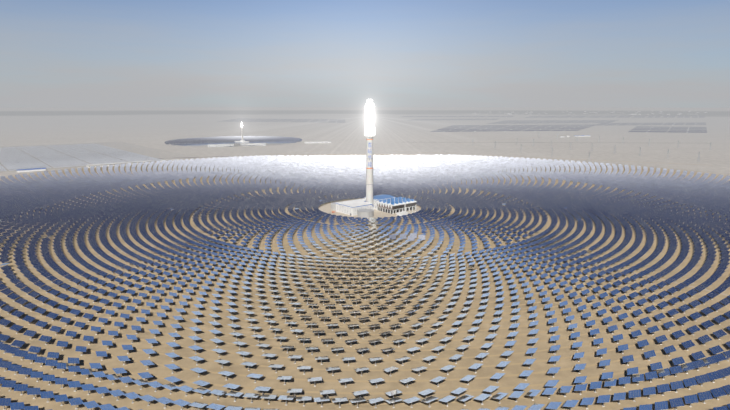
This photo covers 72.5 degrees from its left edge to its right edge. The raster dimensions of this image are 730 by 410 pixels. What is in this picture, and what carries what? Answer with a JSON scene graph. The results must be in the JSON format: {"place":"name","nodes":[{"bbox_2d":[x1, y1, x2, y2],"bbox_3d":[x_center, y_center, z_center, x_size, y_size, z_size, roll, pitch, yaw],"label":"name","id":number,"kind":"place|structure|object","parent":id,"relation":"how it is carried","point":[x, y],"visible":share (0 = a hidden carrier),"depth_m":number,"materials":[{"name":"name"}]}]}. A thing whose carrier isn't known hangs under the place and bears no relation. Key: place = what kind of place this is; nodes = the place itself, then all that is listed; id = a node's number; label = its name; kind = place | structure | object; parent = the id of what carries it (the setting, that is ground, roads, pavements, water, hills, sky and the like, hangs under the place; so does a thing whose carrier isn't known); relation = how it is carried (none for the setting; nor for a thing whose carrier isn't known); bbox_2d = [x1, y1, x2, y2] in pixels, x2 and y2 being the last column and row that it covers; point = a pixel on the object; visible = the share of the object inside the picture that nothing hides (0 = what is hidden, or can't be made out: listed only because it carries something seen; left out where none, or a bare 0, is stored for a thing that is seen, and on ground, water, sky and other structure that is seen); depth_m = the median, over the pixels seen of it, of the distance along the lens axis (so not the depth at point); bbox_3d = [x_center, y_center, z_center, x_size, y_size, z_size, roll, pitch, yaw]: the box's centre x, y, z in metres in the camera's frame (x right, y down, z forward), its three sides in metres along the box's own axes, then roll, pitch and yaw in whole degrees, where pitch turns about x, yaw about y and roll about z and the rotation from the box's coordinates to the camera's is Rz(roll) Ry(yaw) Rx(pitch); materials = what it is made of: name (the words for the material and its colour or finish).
{"place":"outdoors","nodes":[
{"label":"outdoors","id":0,"kind":"place"},
{"bbox_2d":[0,142,194,170],"bbox_3d":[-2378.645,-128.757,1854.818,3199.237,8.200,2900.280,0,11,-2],"label":"solar panel field","id":1,"kind":"structure","parent":0,"point":[29,163],"depth_m":2394.82,"materials":[{"name":"mirror"}]},
{"bbox_2d":[164,136,301,146],"bbox_3d":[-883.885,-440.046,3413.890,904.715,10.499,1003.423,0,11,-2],"label":"heliostat field","id":2,"kind":"structure","parent":0,"point":[200,141],"depth_m":3389.72,"materials":[{"name":"grey mirror"}]},
{"bbox_2d":[17,130,698,164],"bbox_3d":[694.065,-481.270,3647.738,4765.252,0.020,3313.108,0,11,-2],"label":"desert roads","id":3,"kind":"structure","parent":0,"point":[465,154],"depth_m":2506.61,"materials":[{"name":"beige"}]},
{"bbox_2d":[0,107,729,409],"bbox_3d":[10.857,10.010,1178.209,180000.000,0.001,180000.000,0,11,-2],"label":"desert ground","id":4,"kind":"structure","parent":0,"point":[152,128],"depth_m":662.87,"materials":[{"name":"beige sand"}]},
{"bbox_2d":[17,159,178,171],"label":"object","id":5,"kind":"structure","parent":4,"relation":"on","point":[87,165],"depth_m":2002.46,"materials":[{"name":"white paint"}]},
{"bbox_2d":[240,122,244,142],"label":"solar tower","id":6,"kind":"structure","parent":4,"relation":"on","point":[242,140],"depth_m":3280.82,"materials":[{"name":"concrete"}]},
{"bbox_2d":[208,141,330,146],"bbox_3d":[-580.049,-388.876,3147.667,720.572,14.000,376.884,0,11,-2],"label":"distant buildings","id":7,"kind":"structure","parent":4,"relation":"on","point":[232,145],"depth_m":3037.20,"materials":[{"name":"white paint"}]},
{"bbox_2d":[0,161,729,409],"bbox_3d":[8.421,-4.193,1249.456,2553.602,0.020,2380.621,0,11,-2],"label":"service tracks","id":8,"kind":"object","parent":4,"relation":"on","point":[355,403],"visible":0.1,"depth_m":603.62,"materials":[{"name":"beige sand"}]},
{"bbox_2d":[319,201,420,220],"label":"tower pad","id":9,"kind":"object","parent":4,"relation":"on","point":[326,208],"depth_m":1131.28,"materials":[{"name":"beige concrete"}]},
{"bbox_2d":[331,202,335,209],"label":"storage tank","id":10,"kind":"object","parent":9,"relation":"on","point":[333,205],"depth_m":1169.81,"materials":[{"name":"metal"}]},
{"bbox_2d":[336,200,373,215],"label":"industrial building","id":11,"kind":"structure","parent":9,"relation":"on","point":[351,207],"depth_m":1130.13,"materials":[{"name":"white paint"}]},
{"bbox_2d":[357,209,373,217],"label":"salt tank","id":12,"kind":"object","parent":9,"relation":"on","point":[365,213],"visible":0.92,"depth_m":1088.97,"materials":[{"name":"metal"}]},
{"bbox_2d":[364,99,374,204],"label":"solar tower","id":13,"kind":"structure","parent":9,"relation":"on","point":[369,130],"depth_m":1142.91,"materials":[{"name":"concrete"}]},
{"bbox_2d":[356,194,394,209],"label":"building","id":14,"kind":"structure","parent":9,"relation":"on","point":[376,198],"depth_m":1183.86,"materials":[{"name":"white paint"}]},
{"bbox_2d":[377,197,415,213],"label":"air-cooled condenser","id":15,"kind":"object","parent":9,"relation":"on","point":[395,205],"visible":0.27,"depth_m":1147.50,"materials":[{"name":"white paint"}]},
{"bbox_2d":[397,211,407,215],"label":"building","id":16,"kind":"structure","parent":9,"relation":"on","point":[402,213],"depth_m":1101.54,"materials":[{"name":"white paint"}]},
{"bbox_2d":[223,116,706,132],"bbox_3d":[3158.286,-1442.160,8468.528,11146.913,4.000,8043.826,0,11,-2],"label":"distant solar panels","id":17,"kind":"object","parent":4,"relation":"on","point":[606,122],"depth_m":6871.03,"materials":[{"name":"blue glass"}]},
{"bbox_2d":[472,133,710,161],"bbox_3d":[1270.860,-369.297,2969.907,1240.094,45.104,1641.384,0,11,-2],"label":"transmission pylons","id":18,"kind":"object","parent":4,"relation":"on","point":[614,148],"depth_m":2648.26,"materials":[{"name":"silver metal"}]},
{"bbox_2d":[499,111,706,136],"bbox_3d":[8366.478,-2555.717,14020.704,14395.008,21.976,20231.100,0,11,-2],"label":"distant sheds","id":19,"kind":"object","parent":4,"relation":"on","point":[679,113],"depth_m":15651.68,"materials":[{"name":"white paint"}]},
{"bbox_2d":[0,154,729,409],"bbox_3d":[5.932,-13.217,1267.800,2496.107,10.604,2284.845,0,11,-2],"label":"heliostat field","id":20,"kind":"structure","parent":0,"point":[328,176],"depth_m":927.70,"materials":[{"name":"blue mirror"}]},
{"bbox_2d":[0,0,729,107],"label":"sky","id":21,"kind":"structure","parent":0,"point":[54,53],"materials":[{"name":"blue"}]}
]}

